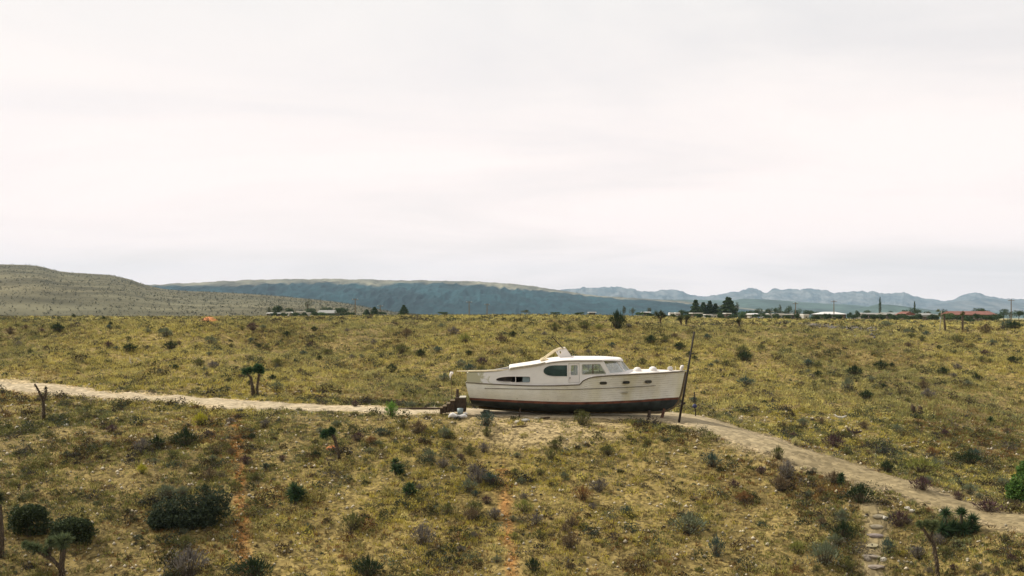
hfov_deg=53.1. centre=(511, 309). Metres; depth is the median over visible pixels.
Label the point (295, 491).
yucca
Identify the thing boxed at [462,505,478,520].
desert shrub
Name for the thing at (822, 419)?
desert shrub
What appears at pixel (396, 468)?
yucca
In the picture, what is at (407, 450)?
desert shrub
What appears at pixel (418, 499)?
desert shrub
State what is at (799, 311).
broad tree
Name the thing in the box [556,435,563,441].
desert shrub
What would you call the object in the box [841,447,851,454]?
desert shrub
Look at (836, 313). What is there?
house
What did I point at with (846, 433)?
desert shrub
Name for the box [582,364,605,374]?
window frame
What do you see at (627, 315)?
scrub
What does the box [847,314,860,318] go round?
broad tree
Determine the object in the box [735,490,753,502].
desert shrub
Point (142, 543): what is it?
desert shrub
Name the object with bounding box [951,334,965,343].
desert shrub
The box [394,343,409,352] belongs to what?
desert shrub
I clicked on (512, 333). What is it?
desert shrub
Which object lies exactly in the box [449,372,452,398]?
lamp post
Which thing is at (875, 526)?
stone step
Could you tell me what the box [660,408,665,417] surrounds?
hull prop
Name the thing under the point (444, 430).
desert shrub
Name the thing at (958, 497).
desert shrub
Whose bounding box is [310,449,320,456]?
desert shrub
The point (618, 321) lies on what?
desert shrub
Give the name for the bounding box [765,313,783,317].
house
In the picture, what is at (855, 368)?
desert shrub
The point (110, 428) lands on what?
desert shrub
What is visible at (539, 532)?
desert shrub
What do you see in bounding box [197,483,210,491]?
desert shrub
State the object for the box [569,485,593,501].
desert shrub
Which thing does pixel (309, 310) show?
broad tree
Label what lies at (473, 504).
desert shrub
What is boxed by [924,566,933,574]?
desert shrub
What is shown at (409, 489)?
yucca
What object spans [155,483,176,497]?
desert shrub
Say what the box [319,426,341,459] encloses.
joshua tree
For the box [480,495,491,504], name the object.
desert shrub
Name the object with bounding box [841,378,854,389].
desert shrub
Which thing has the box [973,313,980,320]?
broad tree
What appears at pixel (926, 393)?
desert shrub
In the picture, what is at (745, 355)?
desert shrub
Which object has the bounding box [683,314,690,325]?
joshua tree
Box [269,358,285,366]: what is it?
desert shrub
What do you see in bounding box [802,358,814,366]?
desert shrub
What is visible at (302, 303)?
hillside scrub
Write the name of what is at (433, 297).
mesa
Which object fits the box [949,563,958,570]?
desert shrub
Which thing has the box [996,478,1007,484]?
desert shrub
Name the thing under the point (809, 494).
desert shrub
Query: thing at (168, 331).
desert shrub
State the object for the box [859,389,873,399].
desert shrub
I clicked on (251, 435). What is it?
desert shrub
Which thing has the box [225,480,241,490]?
desert shrub
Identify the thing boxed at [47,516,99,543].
juniper tree
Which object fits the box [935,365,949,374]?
desert shrub
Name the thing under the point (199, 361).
desert shrub
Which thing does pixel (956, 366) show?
desert shrub
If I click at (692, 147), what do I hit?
sky
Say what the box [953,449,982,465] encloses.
desert shrub
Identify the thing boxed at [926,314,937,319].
broad tree
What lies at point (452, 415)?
canvas sack
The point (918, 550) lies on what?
desert shrub
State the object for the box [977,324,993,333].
desert shrub
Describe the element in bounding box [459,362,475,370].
desert shrub
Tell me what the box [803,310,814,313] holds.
broad tree
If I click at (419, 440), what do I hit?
desert shrub
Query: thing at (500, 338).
desert shrub
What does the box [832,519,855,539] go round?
desert shrub
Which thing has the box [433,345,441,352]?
desert shrub
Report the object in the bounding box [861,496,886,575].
path
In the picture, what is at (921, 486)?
desert shrub
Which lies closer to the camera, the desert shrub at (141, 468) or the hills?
the desert shrub at (141, 468)
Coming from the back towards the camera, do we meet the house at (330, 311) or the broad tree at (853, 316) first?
the house at (330, 311)
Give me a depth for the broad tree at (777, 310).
344.52 m
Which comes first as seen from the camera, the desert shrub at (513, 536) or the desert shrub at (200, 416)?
the desert shrub at (513, 536)
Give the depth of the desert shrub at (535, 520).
38.15 m
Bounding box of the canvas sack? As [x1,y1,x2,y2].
[448,413,466,418]
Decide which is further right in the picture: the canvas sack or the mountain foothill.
the mountain foothill
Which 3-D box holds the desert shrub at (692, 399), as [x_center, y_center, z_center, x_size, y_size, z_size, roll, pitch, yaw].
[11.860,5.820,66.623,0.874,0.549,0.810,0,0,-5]
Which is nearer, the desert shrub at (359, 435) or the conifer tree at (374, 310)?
the desert shrub at (359, 435)
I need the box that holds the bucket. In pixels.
[457,408,462,414]
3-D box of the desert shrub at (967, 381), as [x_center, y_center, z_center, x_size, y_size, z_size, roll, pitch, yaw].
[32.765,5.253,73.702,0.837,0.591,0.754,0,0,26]
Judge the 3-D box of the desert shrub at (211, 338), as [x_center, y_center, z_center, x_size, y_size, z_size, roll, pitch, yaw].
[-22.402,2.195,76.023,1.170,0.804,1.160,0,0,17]
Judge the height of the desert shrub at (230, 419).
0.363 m
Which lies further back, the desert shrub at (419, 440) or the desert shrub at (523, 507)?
the desert shrub at (419, 440)
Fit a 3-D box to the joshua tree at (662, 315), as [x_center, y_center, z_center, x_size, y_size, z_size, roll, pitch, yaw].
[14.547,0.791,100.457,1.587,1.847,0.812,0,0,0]
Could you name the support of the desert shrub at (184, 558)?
on the ground at (512, 442)
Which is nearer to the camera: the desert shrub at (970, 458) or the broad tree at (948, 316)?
the desert shrub at (970, 458)
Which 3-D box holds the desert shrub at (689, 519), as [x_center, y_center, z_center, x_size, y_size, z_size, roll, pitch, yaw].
[6.600,7.781,37.749,1.605,0.895,1.446,0,0,-36]
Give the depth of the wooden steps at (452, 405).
47.50 m
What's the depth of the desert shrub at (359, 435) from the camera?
44.67 m
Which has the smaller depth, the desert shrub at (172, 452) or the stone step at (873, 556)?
the stone step at (873, 556)
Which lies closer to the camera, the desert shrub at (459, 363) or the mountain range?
the desert shrub at (459, 363)
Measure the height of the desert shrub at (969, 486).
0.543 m
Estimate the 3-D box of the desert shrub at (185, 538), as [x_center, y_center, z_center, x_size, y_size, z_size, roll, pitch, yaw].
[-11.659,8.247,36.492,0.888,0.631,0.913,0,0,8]
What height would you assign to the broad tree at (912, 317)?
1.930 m
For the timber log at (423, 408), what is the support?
on the road
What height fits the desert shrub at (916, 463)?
0.914 m
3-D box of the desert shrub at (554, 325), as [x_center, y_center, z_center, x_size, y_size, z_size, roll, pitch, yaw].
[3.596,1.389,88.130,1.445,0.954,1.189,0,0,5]
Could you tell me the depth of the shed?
300.00 m
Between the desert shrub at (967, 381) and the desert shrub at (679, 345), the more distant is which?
the desert shrub at (679, 345)
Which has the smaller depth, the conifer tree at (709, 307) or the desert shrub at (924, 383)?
the desert shrub at (924, 383)
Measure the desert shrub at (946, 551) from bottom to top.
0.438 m
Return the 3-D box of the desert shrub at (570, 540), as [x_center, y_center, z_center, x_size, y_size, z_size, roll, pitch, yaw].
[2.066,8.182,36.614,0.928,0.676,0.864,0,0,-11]
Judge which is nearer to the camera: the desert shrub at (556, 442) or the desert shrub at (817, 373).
the desert shrub at (556, 442)
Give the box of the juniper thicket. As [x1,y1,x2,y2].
[144,486,232,530]
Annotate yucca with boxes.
[261,462,269,469]
[282,479,308,502]
[388,458,405,474]
[401,481,420,497]
[836,472,845,485]
[934,504,981,538]
[935,310,941,331]
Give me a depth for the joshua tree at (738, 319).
94.55 m
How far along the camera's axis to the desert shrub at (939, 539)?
35.20 m
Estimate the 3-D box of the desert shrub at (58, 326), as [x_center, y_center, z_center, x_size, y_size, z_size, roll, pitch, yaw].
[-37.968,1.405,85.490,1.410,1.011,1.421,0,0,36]
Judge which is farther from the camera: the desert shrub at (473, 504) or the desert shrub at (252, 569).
the desert shrub at (473, 504)
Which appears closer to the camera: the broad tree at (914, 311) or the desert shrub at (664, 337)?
the desert shrub at (664, 337)
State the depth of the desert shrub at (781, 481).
40.13 m
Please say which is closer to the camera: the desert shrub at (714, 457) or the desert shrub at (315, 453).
the desert shrub at (714, 457)
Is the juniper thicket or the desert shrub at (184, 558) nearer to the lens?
the desert shrub at (184, 558)
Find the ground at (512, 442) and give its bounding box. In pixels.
[0,314,1023,575]
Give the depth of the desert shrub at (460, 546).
36.43 m
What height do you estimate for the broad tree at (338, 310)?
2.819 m
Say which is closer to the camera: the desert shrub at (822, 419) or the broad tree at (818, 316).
the desert shrub at (822, 419)
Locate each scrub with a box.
[0,264,416,315]
[0,316,1023,432]
[0,386,1023,575]
[1,313,1023,333]
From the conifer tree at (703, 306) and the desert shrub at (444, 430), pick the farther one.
the conifer tree at (703, 306)
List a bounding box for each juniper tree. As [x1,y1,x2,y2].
[5,503,52,536]
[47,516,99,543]
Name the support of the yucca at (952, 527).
on the ground at (512, 442)
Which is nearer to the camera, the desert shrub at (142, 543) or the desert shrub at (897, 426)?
the desert shrub at (142, 543)
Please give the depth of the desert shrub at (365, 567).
34.96 m
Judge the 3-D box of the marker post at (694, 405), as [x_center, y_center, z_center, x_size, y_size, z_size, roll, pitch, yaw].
[9.035,4.725,50.650,0.218,1.323,0.216,0,0,0]
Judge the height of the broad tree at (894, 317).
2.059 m
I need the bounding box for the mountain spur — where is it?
[922,298,1023,311]
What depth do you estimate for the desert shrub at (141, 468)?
41.66 m
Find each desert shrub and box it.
[4,327,14,333]
[48,322,65,331]
[104,340,114,346]
[106,424,117,432]
[123,342,136,351]
[132,436,150,450]
[135,462,147,473]
[136,541,147,547]
[146,433,165,447]
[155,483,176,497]
[159,326,173,336]
[160,543,209,575]
[163,340,177,348]
[167,449,179,457]
[171,364,178,369]
[172,425,198,447]
[172,534,196,549]
[174,484,192,495]
[191,411,207,425]
[192,357,204,365]
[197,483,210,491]
[202,467,215,478]
[203,335,217,343]
[207,361,219,368]
[223,551,274,575]
[225,416,235,422]
[225,448,235,454]
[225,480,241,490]
[237,456,252,463]
[246,323,257,329]
[246,433,256,438]
[250,473,262,480]
[260,419,269,425]
[267,379,287,390]
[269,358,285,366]
[282,331,291,336]
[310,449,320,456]
[321,347,331,354]
[340,512,365,530]
[349,554,384,575]
[351,431,364,440]
[365,436,377,443]
[374,426,387,435]
[384,400,397,416]
[385,362,398,371]
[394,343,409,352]
[396,418,409,427]
[400,326,412,336]
[401,445,412,452]
[408,419,428,433]
[408,521,436,546]
[412,496,423,502]
[415,348,425,355]
[415,437,425,443]
[420,447,440,461]
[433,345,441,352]
[436,371,450,381]
[436,458,451,467]
[438,427,450,437]
[439,501,459,515]
[442,441,454,448]
[445,431,455,438]
[447,325,459,334]
[448,464,457,471]
[455,331,472,342]
[455,477,479,492]
[456,359,466,365]
[456,453,463,459]
[456,543,465,551]
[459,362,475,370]
[460,444,477,454]
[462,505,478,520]
[464,500,484,512]
[467,462,481,473]
[467,468,487,483]
[475,409,496,426]
[476,357,488,364]
[478,441,490,452]
[480,427,494,436]
[480,470,498,482]
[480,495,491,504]
[486,506,505,519]
[491,555,502,562]
[494,334,506,341]
[506,515,517,520]
[508,331,516,336]
[508,531,519,539]
[510,466,520,475]
[512,452,522,457]
[512,499,534,512]
[515,477,525,484]
[519,493,528,498]
[525,557,541,571]
[526,512,543,525]
[533,468,546,475]
[533,529,547,538]
[543,448,558,459]
[545,437,562,448]
[546,322,561,330]
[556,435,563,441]
[558,522,572,532]
[559,531,580,547]
[564,516,579,526]
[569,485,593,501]
[572,409,590,424]
[578,319,590,328]
[586,478,608,492]
[601,445,616,454]
[608,308,626,328]
[612,541,622,547]
[620,505,632,515]
[637,357,648,364]
[644,334,658,343]
[659,335,669,342]
[667,510,709,534]
[672,340,688,349]
[687,396,699,402]
[698,451,724,466]
[708,534,725,556]
[725,478,739,487]
[734,344,750,353]
[735,350,751,360]
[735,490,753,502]
[736,375,755,385]
[755,466,765,474]
[756,343,766,349]
[769,474,793,490]
[770,444,784,458]
[778,459,796,478]
[788,539,807,553]
[790,436,799,445]
[797,416,810,424]
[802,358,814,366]
[804,489,814,496]
[807,540,844,565]
[813,370,822,375]
[815,418,826,423]
[815,516,826,525]
[821,432,845,448]
[825,470,841,483]
[827,532,847,546]
[832,506,850,519]
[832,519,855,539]
[838,430,851,437]
[840,559,856,571]
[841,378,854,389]
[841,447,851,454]
[845,364,862,375]
[846,480,879,503]
[858,421,870,428]
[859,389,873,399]
[872,358,889,369]
[877,321,896,327]
[880,458,894,473]
[880,535,896,553]
[888,507,910,526]
[889,423,902,431]
[897,454,941,474]
[903,517,912,524]
[905,545,925,558]
[907,332,916,337]
[908,446,918,452]
[908,473,933,490]
[917,379,930,388]
[921,388,935,397]
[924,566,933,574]
[925,446,938,455]
[928,458,944,468]
[933,533,946,544]
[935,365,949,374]
[937,545,955,556]
[940,427,949,435]
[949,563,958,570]
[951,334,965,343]
[953,362,961,368]
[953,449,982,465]
[953,488,963,500]
[960,482,979,493]
[962,380,972,386]
[969,500,1008,514]
[970,447,980,455]
[972,372,982,379]
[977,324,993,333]
[986,338,998,345]
[990,566,1002,574]
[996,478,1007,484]
[999,319,1012,327]
[1004,320,1023,328]
[1006,355,1021,362]
[1006,553,1016,561]
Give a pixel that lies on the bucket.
(460, 411)
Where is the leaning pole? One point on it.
(683, 396)
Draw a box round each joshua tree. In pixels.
[0,492,6,557]
[19,531,74,575]
[33,384,48,419]
[240,362,265,395]
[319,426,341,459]
[653,309,665,322]
[676,315,683,323]
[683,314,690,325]
[734,317,742,326]
[915,518,940,575]
[943,314,945,330]
[960,311,964,332]
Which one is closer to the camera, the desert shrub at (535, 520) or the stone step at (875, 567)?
the stone step at (875, 567)
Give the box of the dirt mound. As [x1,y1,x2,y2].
[204,317,215,321]
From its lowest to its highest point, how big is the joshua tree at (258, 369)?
2.171 m
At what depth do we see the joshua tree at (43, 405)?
48.75 m
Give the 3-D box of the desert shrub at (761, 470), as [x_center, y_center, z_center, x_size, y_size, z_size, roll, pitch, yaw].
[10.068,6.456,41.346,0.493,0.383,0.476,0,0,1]
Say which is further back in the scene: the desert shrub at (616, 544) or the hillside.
the hillside
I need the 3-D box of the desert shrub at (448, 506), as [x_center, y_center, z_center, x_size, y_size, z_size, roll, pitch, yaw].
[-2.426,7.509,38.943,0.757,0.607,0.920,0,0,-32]
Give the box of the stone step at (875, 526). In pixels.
[869,524,882,528]
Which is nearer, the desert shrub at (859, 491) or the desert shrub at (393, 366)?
the desert shrub at (859, 491)
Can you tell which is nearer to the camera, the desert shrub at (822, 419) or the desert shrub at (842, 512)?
the desert shrub at (842, 512)
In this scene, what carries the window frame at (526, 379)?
in the cabin cruiser
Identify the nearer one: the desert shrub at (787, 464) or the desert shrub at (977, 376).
the desert shrub at (787, 464)
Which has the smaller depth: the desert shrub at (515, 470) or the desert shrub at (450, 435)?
the desert shrub at (515, 470)
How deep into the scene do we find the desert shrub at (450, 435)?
44.59 m
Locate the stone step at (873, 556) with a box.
[862,554,881,558]
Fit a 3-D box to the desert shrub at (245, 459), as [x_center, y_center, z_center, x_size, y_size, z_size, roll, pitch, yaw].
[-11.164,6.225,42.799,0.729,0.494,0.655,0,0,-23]
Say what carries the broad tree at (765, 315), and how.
on the ground at (512, 442)
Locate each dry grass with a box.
[0,314,1023,334]
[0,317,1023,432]
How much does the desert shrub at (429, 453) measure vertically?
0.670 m
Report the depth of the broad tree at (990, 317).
225.29 m
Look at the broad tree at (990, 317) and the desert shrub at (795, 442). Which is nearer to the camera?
the desert shrub at (795, 442)
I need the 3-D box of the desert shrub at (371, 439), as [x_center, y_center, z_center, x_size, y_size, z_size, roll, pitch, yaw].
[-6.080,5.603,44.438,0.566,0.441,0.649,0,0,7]
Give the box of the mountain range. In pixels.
[561,286,1023,308]
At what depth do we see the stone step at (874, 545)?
35.66 m
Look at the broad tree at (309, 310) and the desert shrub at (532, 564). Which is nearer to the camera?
the desert shrub at (532, 564)
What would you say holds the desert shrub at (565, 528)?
on the ground at (512, 442)
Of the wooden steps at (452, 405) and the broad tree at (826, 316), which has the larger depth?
the broad tree at (826, 316)
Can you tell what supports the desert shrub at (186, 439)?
on the ground at (512, 442)
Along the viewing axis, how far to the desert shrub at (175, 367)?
63.68 m
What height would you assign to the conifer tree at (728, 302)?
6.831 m
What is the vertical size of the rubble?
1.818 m
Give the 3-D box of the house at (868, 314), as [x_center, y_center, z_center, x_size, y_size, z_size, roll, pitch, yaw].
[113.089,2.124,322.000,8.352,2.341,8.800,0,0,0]
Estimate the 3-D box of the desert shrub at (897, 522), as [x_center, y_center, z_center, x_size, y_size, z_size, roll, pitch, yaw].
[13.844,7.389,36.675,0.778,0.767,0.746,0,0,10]
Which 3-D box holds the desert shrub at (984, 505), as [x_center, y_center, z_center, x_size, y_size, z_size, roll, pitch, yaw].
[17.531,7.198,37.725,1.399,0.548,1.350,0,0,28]
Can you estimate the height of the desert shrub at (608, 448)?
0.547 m
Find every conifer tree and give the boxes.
[363,309,370,314]
[370,307,378,314]
[398,305,408,314]
[689,299,702,316]
[700,302,706,315]
[705,300,714,313]
[712,303,718,317]
[716,297,738,316]
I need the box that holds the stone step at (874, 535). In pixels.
[866,533,883,537]
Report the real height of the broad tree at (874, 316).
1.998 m
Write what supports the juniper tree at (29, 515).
on the ground at (512, 442)
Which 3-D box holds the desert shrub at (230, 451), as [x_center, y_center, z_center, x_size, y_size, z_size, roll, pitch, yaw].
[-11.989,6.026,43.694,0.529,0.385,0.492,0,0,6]
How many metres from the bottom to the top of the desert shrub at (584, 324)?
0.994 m
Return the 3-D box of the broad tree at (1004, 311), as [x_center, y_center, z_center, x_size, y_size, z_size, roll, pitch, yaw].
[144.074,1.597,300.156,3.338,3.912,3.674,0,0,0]
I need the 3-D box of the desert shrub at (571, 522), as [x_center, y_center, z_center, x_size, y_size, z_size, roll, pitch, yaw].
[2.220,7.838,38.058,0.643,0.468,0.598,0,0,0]
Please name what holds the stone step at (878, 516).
on the path
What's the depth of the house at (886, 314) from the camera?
301.76 m
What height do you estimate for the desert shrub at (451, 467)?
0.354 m
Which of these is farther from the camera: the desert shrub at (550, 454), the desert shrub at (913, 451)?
the desert shrub at (913, 451)
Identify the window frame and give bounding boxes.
[496,376,530,382]
[543,365,567,376]
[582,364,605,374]
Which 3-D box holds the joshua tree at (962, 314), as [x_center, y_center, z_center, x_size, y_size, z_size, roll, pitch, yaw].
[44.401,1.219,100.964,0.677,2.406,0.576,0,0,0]
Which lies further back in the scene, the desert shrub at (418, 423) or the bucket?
the bucket
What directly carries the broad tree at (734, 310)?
on the ground at (512, 442)
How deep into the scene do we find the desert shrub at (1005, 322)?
114.73 m
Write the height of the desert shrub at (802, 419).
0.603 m
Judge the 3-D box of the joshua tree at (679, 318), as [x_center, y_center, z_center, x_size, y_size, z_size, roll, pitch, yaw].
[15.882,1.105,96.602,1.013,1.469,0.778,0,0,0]
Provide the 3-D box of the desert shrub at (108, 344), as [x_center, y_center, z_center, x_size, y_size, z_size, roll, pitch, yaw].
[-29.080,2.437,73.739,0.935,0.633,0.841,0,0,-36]
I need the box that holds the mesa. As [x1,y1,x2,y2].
[148,279,802,317]
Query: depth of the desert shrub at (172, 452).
43.15 m
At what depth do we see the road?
45.97 m
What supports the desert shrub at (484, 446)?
on the ground at (512, 442)
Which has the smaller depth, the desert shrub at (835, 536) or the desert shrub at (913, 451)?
the desert shrub at (835, 536)
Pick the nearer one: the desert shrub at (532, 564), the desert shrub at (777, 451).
the desert shrub at (532, 564)
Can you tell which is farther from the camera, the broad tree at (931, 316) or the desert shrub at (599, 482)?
the broad tree at (931, 316)
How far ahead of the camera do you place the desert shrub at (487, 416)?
45.73 m
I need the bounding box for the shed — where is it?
[799,314,808,318]
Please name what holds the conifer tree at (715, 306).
on the ground at (512, 442)
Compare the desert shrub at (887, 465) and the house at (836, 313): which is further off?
the house at (836, 313)
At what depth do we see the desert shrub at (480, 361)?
71.09 m
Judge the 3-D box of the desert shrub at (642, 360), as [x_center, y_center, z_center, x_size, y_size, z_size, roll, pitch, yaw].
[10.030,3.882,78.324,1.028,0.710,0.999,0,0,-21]
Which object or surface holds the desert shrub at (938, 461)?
on the ground at (512, 442)
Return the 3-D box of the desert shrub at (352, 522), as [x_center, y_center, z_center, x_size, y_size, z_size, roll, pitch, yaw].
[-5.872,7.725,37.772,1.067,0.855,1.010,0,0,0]
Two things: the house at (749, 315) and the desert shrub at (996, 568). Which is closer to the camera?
the desert shrub at (996, 568)
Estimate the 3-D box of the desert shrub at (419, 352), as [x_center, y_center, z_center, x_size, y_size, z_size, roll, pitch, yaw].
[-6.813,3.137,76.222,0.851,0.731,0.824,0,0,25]
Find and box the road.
[0,381,1023,530]
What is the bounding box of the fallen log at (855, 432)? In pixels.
[846,427,861,433]
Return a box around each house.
[317,310,337,315]
[746,313,757,317]
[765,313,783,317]
[813,312,845,318]
[855,313,877,318]
[875,312,898,318]
[895,312,915,319]
[917,313,936,319]
[941,311,995,320]
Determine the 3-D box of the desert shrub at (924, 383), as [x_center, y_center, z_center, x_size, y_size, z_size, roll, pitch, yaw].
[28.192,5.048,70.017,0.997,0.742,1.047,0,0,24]
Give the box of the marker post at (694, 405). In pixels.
[692,392,696,415]
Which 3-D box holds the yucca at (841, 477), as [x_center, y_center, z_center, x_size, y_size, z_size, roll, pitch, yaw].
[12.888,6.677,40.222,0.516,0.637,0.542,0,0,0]
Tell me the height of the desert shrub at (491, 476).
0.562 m
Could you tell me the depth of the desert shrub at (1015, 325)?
112.75 m
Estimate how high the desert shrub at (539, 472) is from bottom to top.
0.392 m
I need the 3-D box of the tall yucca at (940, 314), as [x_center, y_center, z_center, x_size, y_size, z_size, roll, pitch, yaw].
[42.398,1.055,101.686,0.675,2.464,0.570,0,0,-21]
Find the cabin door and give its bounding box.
[569,363,578,381]
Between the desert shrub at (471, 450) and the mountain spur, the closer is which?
the desert shrub at (471, 450)
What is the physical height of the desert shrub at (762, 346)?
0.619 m
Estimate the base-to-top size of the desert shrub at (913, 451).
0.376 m
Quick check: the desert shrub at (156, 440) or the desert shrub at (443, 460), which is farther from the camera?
the desert shrub at (156, 440)
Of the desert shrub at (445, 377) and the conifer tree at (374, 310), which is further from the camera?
the conifer tree at (374, 310)
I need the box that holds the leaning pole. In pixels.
[678,332,694,422]
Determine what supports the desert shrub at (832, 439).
on the ground at (512, 442)
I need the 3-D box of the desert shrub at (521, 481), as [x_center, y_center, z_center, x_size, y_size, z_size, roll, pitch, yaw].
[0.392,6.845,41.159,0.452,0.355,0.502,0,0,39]
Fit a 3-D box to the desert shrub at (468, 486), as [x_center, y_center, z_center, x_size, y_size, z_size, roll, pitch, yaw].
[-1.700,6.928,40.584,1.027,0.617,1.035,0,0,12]
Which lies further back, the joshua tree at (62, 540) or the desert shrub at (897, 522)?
the desert shrub at (897, 522)
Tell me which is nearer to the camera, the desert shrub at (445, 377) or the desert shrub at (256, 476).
the desert shrub at (256, 476)
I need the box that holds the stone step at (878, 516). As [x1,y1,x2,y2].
[872,514,884,518]
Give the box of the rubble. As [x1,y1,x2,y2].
[798,323,899,346]
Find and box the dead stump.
[911,404,915,412]
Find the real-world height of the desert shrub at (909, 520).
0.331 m
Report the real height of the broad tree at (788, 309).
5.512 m
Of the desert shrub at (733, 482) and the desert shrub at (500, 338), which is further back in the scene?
the desert shrub at (500, 338)
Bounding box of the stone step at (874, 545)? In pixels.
[866,543,878,547]
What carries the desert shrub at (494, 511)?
on the ground at (512, 442)
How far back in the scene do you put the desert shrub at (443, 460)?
42.33 m
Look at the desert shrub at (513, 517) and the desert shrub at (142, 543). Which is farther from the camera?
the desert shrub at (513, 517)
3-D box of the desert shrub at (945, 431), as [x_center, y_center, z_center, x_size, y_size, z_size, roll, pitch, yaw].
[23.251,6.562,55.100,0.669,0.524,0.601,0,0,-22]
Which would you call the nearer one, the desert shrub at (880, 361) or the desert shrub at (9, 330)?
the desert shrub at (880, 361)
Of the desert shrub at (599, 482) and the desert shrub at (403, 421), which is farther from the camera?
the desert shrub at (403, 421)
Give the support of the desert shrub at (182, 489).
on the ground at (512, 442)
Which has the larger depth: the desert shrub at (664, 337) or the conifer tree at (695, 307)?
the conifer tree at (695, 307)
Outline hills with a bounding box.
[655,299,1023,318]
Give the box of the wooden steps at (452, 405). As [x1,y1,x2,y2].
[440,389,465,413]
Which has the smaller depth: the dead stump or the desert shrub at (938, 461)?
the desert shrub at (938, 461)
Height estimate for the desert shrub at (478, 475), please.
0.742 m
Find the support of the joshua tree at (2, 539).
on the ground at (512, 442)
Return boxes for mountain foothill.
[851,304,942,317]
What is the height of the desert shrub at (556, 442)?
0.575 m
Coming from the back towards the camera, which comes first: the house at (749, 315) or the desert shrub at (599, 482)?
the house at (749, 315)
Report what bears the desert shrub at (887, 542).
on the ground at (512, 442)
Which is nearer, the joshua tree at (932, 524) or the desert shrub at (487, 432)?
the joshua tree at (932, 524)
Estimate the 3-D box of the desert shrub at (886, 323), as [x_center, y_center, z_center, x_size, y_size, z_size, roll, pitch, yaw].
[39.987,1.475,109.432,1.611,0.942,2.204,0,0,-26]
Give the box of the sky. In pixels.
[0,0,1023,300]
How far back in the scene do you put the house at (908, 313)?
292.00 m
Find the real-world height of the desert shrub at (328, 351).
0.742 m
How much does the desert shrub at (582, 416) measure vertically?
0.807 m
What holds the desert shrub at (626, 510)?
on the ground at (512, 442)
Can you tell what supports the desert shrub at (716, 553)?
on the ground at (512, 442)
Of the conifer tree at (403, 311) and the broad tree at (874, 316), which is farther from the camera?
the conifer tree at (403, 311)
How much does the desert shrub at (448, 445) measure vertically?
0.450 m
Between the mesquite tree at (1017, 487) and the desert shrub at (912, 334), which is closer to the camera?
the mesquite tree at (1017, 487)
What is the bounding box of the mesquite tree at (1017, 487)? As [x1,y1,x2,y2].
[1003,460,1023,501]
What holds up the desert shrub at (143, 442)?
on the ground at (512, 442)
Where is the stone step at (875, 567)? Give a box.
[868,565,883,569]
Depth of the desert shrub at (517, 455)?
43.23 m
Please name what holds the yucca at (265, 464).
on the ground at (512, 442)
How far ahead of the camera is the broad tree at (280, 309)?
289.77 m
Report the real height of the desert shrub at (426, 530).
0.932 m
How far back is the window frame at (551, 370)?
47.57 m
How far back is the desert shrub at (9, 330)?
85.46 m
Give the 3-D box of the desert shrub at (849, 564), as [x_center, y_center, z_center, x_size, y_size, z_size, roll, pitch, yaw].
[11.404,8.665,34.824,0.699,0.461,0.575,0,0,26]
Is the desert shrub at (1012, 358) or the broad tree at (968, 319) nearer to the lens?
the desert shrub at (1012, 358)
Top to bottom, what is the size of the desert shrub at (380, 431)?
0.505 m
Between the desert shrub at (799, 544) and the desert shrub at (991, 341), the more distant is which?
the desert shrub at (991, 341)
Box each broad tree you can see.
[274,306,283,312]
[305,308,315,312]
[335,308,343,315]
[729,306,737,314]
[738,311,746,315]
[758,313,771,318]
[772,308,780,312]
[785,306,792,313]
[792,309,801,313]
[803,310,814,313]
[807,314,823,319]
[823,313,831,318]
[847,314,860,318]
[870,314,881,318]
[890,314,902,319]
[906,309,921,313]
[906,315,917,319]
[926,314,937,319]
[941,312,954,319]
[963,318,975,321]
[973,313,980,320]
[984,315,997,320]
[991,313,1005,319]
[999,309,1008,319]
[1012,310,1023,316]
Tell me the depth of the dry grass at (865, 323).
118.97 m
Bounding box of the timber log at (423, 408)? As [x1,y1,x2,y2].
[398,407,439,409]
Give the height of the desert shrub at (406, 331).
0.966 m
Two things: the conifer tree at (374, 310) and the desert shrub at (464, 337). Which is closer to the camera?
the desert shrub at (464, 337)
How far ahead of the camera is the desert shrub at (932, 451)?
50.29 m
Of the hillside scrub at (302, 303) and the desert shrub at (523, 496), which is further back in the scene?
the hillside scrub at (302, 303)
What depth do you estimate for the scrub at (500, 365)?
76.48 m
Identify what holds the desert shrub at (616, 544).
on the ground at (512, 442)
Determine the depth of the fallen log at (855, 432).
52.65 m
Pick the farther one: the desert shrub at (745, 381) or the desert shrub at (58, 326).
the desert shrub at (58, 326)
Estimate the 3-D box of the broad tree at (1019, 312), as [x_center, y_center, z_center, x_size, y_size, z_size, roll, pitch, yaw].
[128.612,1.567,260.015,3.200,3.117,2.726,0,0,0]
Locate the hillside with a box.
[0,264,397,315]
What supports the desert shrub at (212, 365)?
on the ground at (512, 442)
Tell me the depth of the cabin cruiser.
47.74 m
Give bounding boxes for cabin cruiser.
[457,337,686,413]
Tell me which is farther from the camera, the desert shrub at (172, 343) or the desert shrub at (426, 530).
the desert shrub at (172, 343)
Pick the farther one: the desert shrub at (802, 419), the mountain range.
the mountain range
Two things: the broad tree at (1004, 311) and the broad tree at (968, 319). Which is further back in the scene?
the broad tree at (1004, 311)

